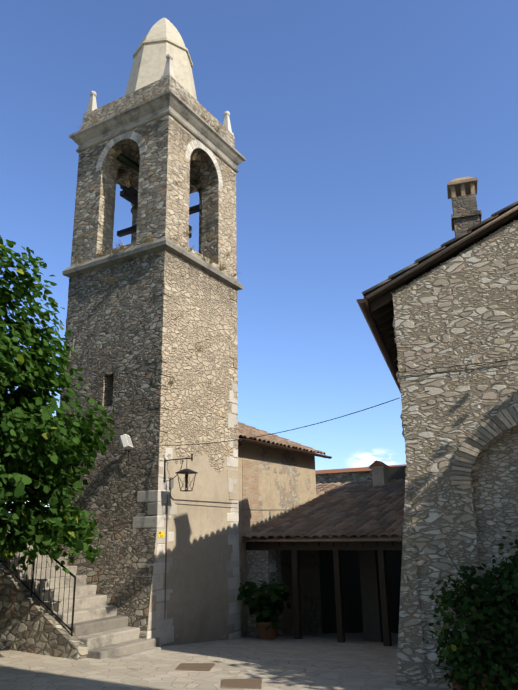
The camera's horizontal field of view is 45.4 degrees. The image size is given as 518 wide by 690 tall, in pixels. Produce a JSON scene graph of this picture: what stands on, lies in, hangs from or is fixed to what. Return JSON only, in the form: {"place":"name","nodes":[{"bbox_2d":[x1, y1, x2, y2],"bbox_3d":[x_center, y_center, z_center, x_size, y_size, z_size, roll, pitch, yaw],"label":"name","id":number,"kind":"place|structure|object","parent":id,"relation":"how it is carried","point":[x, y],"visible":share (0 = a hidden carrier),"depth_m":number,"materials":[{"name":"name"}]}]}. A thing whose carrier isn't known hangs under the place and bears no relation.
{"place":"outdoors","nodes":[
{"label":"outdoors","id":0,"kind":"place"},
{"bbox_2d":[0,562,87,659],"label":"stair flank wall","id":1,"kind":"structure","parent":0,"point":[29,623],"depth_m":10.20,"materials":[{"name":"grey stone"}]},
{"bbox_2d":[0,531,75,635],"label":"stair railing","id":2,"kind":"object","parent":1,"relation":"on","point":[30,589],"visible":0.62,"depth_m":10.34,"materials":[{"name":"black metal"}]},
{"bbox_2d":[117,153,138,216],"bbox_3d":[-2.808,-3.847,15.718,0.840,1.060,2.200,-10,-19,29],"label":"bell","id":3,"kind":"object","parent":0,"point":[128,162],"visible":0.1,"depth_m":15.26,"materials":[{"name":"metal"}]},
{"bbox_2d":[0,633,516,689],"bbox_3d":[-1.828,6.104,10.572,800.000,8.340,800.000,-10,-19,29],"label":"paved ground","id":4,"kind":"structure","parent":0,"point":[323,661],"depth_m":8.94,"materials":[{"name":"beige stone"}]},
{"bbox_2d":[0,531,158,658],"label":"stair steps","id":5,"kind":"structure","parent":4,"relation":"on","point":[101,630],"depth_m":10.71,"materials":[{"name":"grey stone"}]},
{"bbox_2d":[108,647,160,658],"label":"stair plinth","id":6,"kind":"structure","parent":4,"relation":"on","point":[147,650],"depth_m":10.09,"materials":[{"name":"grey stone"}]},
{"bbox_2d":[52,249,240,645],"bbox_3d":[-2.462,2.490,13.469,2.856,8.460,3.164,-10,-19,29],"label":"tower shaft","id":7,"kind":"object","parent":4,"relation":"on","point":[117,338],"visible":0.66,"depth_m":12.67,"materials":[{"name":"grey stone"}]},
{"bbox_2d":[119,434,133,448],"bbox_3d":[-2.567,1.867,11.966,0.213,0.260,0.320,-3,-17,5],"label":"floodlight housing","id":8,"kind":"object","parent":7,"relation":"attached to","point":[123,440],"visible":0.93,"depth_m":11.83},
{"bbox_2d":[126,435,132,445],"bbox_3d":[-2.500,1.847,11.965,0.071,0.181,0.260,-3,-17,5],"label":"floodlight","id":9,"kind":"object","parent":8,"relation":"attached to","point":[129,441],"visible":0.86,"depth_m":11.95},
{"bbox_2d":[58,252,238,499],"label":"quoins","id":10,"kind":"object","parent":7,"relation":"attached to","point":[164,394],"visible":0.52,"depth_m":12.78,"materials":[{"name":"beige stone"}]},
{"bbox_2d":[70,115,236,279],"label":"belfry wall","id":11,"kind":"structure","parent":7,"relation":"on","point":[163,206],"depth_m":14.55,"materials":[{"name":"grey stone"}]},
{"bbox_2d":[82,75,234,147],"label":"parapet","id":12,"kind":"structure","parent":11,"relation":"on","point":[162,85],"depth_m":14.93,"materials":[{"name":"grey stone"}]},
{"bbox_2d":[84,54,233,134],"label":"pinnacles","id":13,"kind":"object","parent":12,"relation":"on","point":[168,70],"visible":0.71,"depth_m":15.65,"materials":[{"name":"grey stone"}]},
{"bbox_2d":[95,131,222,205],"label":"arch surrounds","id":14,"kind":"object","parent":11,"relation":"attached to","point":[190,148],"visible":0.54,"depth_m":14.69,"materials":[{"name":"stone"}]},
{"bbox_2d":[117,182,201,237],"bbox_3d":[-2.485,-2.642,15.174,2.319,1.670,2.319,-27,-31,56],"label":"bell frame","id":15,"kind":"object","parent":11,"relation":"in","point":[130,194],"visible":0.17,"depth_m":14.65,"materials":[{"name":"brown wood"}]},
{"bbox_2d":[125,18,196,99],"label":"spire","id":16,"kind":"structure","parent":11,"relation":"on","point":[162,39],"depth_m":15.92,"materials":[{"name":"beige stone"}]},
{"bbox_2d":[66,380,240,646],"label":"quoins","id":17,"kind":"object","parent":7,"relation":"attached to","point":[163,632],"visible":0.46,"depth_m":11.67,"materials":[{"name":"beige stone"}]},
{"bbox_2d":[62,89,245,290],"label":"cornices","id":18,"kind":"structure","parent":7,"relation":"attached to","point":[177,108],"depth_m":14.39,"materials":[{"name":"grey stone"}]},
{"bbox_2d":[73,89,240,428],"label":"weeds","id":19,"kind":"object","parent":18,"relation":"on","point":[146,238],"visible":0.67,"depth_m":13.98,"materials":[{"name":"plant"}]},
{"bbox_2d":[158,531,164,537],"bbox_3d":[-1.802,3.493,11.443,0.007,0.120,0.170,-10,-19,29],"label":"trail sign","id":20,"kind":"object","parent":7,"relation":"attached to","point":[162,534],"visible":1,"depth_m":11.44,"materials":[{"name":"yellow metal"}]},
{"bbox_2d":[164,494,167,645],"bbox_3d":[-1.711,4.114,11.373,0.021,2.672,0.024,-10,-19,29],"label":"corner conduit","id":21,"kind":"object","parent":7,"relation":"attached to","point":[166,554],"visible":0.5,"depth_m":11.44,"materials":[{"name":"grey metal"}]},
{"bbox_2d":[163,454,197,491],"bbox_3d":[-1.513,2.392,11.636,0.686,0.705,0.300,-10,-19,29],"label":"wall lantern","id":22,"kind":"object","parent":7,"relation":"attached to","point":[186,471],"depth_m":11.53,"materials":[{"name":"grey metal"}]},
{"bbox_2d":[175,663,214,670],"bbox_3d":[-0.929,4.647,8.928,0.520,0.025,0.520,-2,-17,4],"label":"manhole cover","id":23,"kind":"object","parent":4,"relation":"on","point":[194,666],"visible":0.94,"depth_m":8.93,"materials":[{"name":"brown metal"}]},
{"bbox_2d":[220,679,261,688],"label":"manhole cover","id":24,"kind":"object","parent":4,"relation":"on","point":[242,683],"visible":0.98,"depth_m":7.80,"materials":[{"name":"brown metal"}]},
{"bbox_2d":[254,619,279,638],"bbox_3d":[0.175,6.050,13.163,0.562,0.360,0.562,-10,-19,29],"label":"plant pot","id":25,"kind":"object","parent":4,"relation":"on","point":[269,633],"visible":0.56,"depth_m":12.98,"materials":[{"name":"brown ceramic"}]},
{"bbox_2d":[237,579,290,629],"bbox_3d":[0.175,5.540,13.326,1.125,0.945,1.141,-10,-19,29],"label":"potted plant","id":26,"kind":"object","parent":25,"relation":"on","point":[268,605],"visible":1,"depth_m":13.07,"materials":[{"name":"green plant"}]},
{"bbox_2d":[238,440,321,635],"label":"church wing walls","id":27,"kind":"structure","parent":4,"relation":"on","point":[287,479],"depth_m":16.11,"materials":[{"name":"beige paint"}]},
{"bbox_2d":[169,477,292,509],"bbox_3d":[-0.087,3.678,14.856,0.272,0.546,7.087,-9,-18,25],"label":"wall conduit","id":28,"kind":"object","parent":27,"relation":"attached to","point":[171,483],"depth_m":12.68,"materials":[{"name":"grey plastic"}]},
{"bbox_2d":[242,459,319,568],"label":"plaster patches","id":29,"kind":"object","parent":27,"relation":"attached to","point":[250,496],"visible":0.64,"depth_m":15.01,"materials":[{"name":"beige paint"}]},
{"bbox_2d":[238,422,325,457],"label":"tiled roof","id":30,"kind":"structure","parent":27,"relation":"on","point":[246,431],"depth_m":16.94,"materials":[{"name":"brown tile"}]},
{"bbox_2d":[238,438,331,458],"bbox_3d":[0.766,4.792,15.788,0.400,4.260,4.950,-10,-19,29],"label":"roof eave","id":31,"kind":"object","parent":27,"relation":"attached to","point":[241,442],"visible":0.33,"depth_m":15.76,"materials":[{"name":"brown"}]},
{"bbox_2d":[246,541,402,645],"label":"portico beams","id":32,"kind":"structure","parent":4,"relation":"on","point":[380,547],"depth_m":13.12,"materials":[{"name":"brown wood"}]},
{"bbox_2d":[242,479,404,541],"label":"portico roof","id":33,"kind":"structure","parent":32,"relation":"on","point":[342,514],"depth_m":14.73,"materials":[{"name":"brown tile"}]},
{"bbox_2d":[369,466,389,486],"bbox_3d":[3.627,4.055,18.530,0.470,0.800,0.470,-10,-19,29],"label":"chimney","id":34,"kind":"object","parent":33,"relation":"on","point":[379,476],"visible":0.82,"depth_m":18.43,"materials":[{"name":"paint"}]},
{"bbox_2d":[369,460,388,466],"bbox_3d":[3.619,3.585,18.670,0.510,0.180,0.510,-10,-19,29],"label":"chimney cap","id":35,"kind":"object","parent":34,"relation":"on","point":[376,463],"visible":0.86,"depth_m":18.48,"materials":[{"name":"brown tile"}]},
{"bbox_2d":[316,471,372,483],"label":"stone wall","id":36,"kind":"structure","parent":4,"relation":"on","point":[344,477],"depth_m":23.48,"materials":[{"name":"grey stone"}]},
{"bbox_2d":[315,464,406,473],"bbox_3d":[5.688,4.387,22.454,16.000,0.170,0.700,-10,-19,29],"label":"wall coping","id":37,"kind":"object","parent":36,"relation":"on","point":[358,469],"depth_m":23.54,"materials":[{"name":"orange tile"}]},
{"bbox_2d":[319,466,405,641],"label":"passage walls","id":38,"kind":"structure","parent":4,"relation":"on","point":[361,593],"depth_m":18.06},
{"bbox_2d":[316,482,340,496],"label":"house roof","id":39,"kind":"structure","parent":38,"relation":"on","point":[326,486],"depth_m":19.37,"materials":[{"name":"tile"}]},
{"bbox_2d":[392,220,517,689],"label":"gable house walls","id":40,"kind":"structure","parent":4,"relation":"on","point":[427,512],"depth_m":8.56,"materials":[{"name":"grey stone"}]},
{"bbox_2d":[109,358,517,491],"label":"overhead wires","id":41,"kind":"object","parent":40,"relation":"attached to","point":[346,415],"visible":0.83,"depth_m":9.29,"materials":[{"name":"grey metal"}]},
{"bbox_2d":[368,284,403,371],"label":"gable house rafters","id":42,"kind":"object","parent":40,"relation":"attached to","point":[382,309],"visible":0.15,"depth_m":9.88,"materials":[{"name":"brown wood"}]},
{"bbox_2d":[396,468,426,686],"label":"buttress","id":43,"kind":"structure","parent":40,"relation":"attached to","point":[411,670],"depth_m":7.95,"materials":[{"name":"grey stone"}]},
{"bbox_2d":[362,201,517,303],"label":"roof tiles","id":44,"kind":"object","parent":40,"relation":"on","point":[427,258],"depth_m":9.07,"materials":[{"name":"brown tile"}]},
{"bbox_2d":[356,298,399,390],"bbox_3d":[3.522,1.164,15.187,0.140,0.070,13.500,-6,-17,17],"label":"house gutter","id":45,"kind":"object","parent":44,"relation":"attached to","point":[370,319],"visible":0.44,"depth_m":10.58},
{"bbox_2d":[363,205,517,300],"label":"roof edge","id":46,"kind":"object","parent":40,"relation":"attached to","point":[441,255],"visible":0.33,"depth_m":9.02,"materials":[{"name":"brown wood"}]},
{"bbox_2d":[368,211,517,303],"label":"gable roof deck","id":47,"kind":"structure","parent":40,"relation":"on","point":[457,250],"depth_m":9.12,"materials":[{"name":"brown wood"}]},
{"bbox_2d":[391,219,517,681],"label":"wall stones","id":48,"kind":"object","parent":40,"relation":"attached to","point":[434,364],"visible":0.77,"depth_m":8.71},
{"bbox_2d":[451,194,481,236],"bbox_3d":[3.243,-1.552,9.569,0.440,1.500,0.440,-6,-17,17],"label":"chimney","id":49,"kind":"object","parent":40,"relation":"on","point":[466,215],"visible":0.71,"depth_m":9.53,"materials":[{"name":"grey stone"}]},
{"bbox_2d":[447,176,477,200],"bbox_3d":[3.228,-2.443,9.834,0.450,0.360,0.450,-6,-17,17],"label":"chimney cap","id":50,"kind":"object","parent":49,"relation":"on","point":[462,186],"visible":0.75,"depth_m":9.69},
{"bbox_2d":[451,405,517,484],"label":"gable arch voussoirs","id":51,"kind":"object","parent":40,"relation":"attached to","point":[496,424],"visible":0.85,"depth_m":8.24,"materials":[{"name":"grey stone"}]},
{"bbox_2d":[471,426,517,687],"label":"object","id":52,"kind":"object","parent":40,"relation":"attached to","point":[494,482],"visible":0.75,"depth_m":8.18,"materials":[{"name":"grey stone"}]},
{"bbox_2d":[426,531,517,689],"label":"bush","id":53,"kind":"object","parent":4,"relation":"on","point":[502,627],"depth_m":7.20,"materials":[{"name":"green plant"}]},
{"bbox_2d":[449,661,517,689],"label":"gable plant pots","id":54,"kind":"object","parent":4,"relation":"on","point":[459,687],"visible":0.19,"depth_m":7.13,"materials":[{"name":"brown ceramic"}]},
{"bbox_2d":[431,640,517,679],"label":"aloe plants","id":55,"kind":"object","parent":54,"relation":"on","point":[451,670],"visible":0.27,"depth_m":7.27,"materials":[{"name":"green plant"}]},
{"bbox_2d":[0,0,517,512],"label":"sky","id":56,"kind":"structure","parent":0,"point":[351,121],"materials":[{"name":"blue"}]},
{"bbox_2d":[247,550,282,635],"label":"stone wall","id":57,"kind":"structure","parent":0,"point":[259,562],"depth_m":14.12,"materials":[{"name":"grey stone"}]},
{"bbox_2d":[270,563,275,571],"bbox_3d":[0.324,5.089,14.162,0.013,0.180,0.250,-10,-19,29],"label":"wall plaque","id":58,"kind":"object","parent":57,"relation":"attached to","point":[273,567],"visible":0.86,"depth_m":14.15,"materials":[{"name":"white"}]},
{"bbox_3d":[-7.898,0.310,10.759,5.039,5.743,5.391,-10,-19,29],"label":"linden tree trunk","id":59,"kind":"object","parent":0,"visible":0},
{"bbox_2d":[0,235,115,573],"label":"linden tree","id":60,"kind":"object","parent":59,"relation":"attached to","point":[40,457],"visible":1,"depth_m":9.28,"materials":[{"name":"green plant"}]}
]}

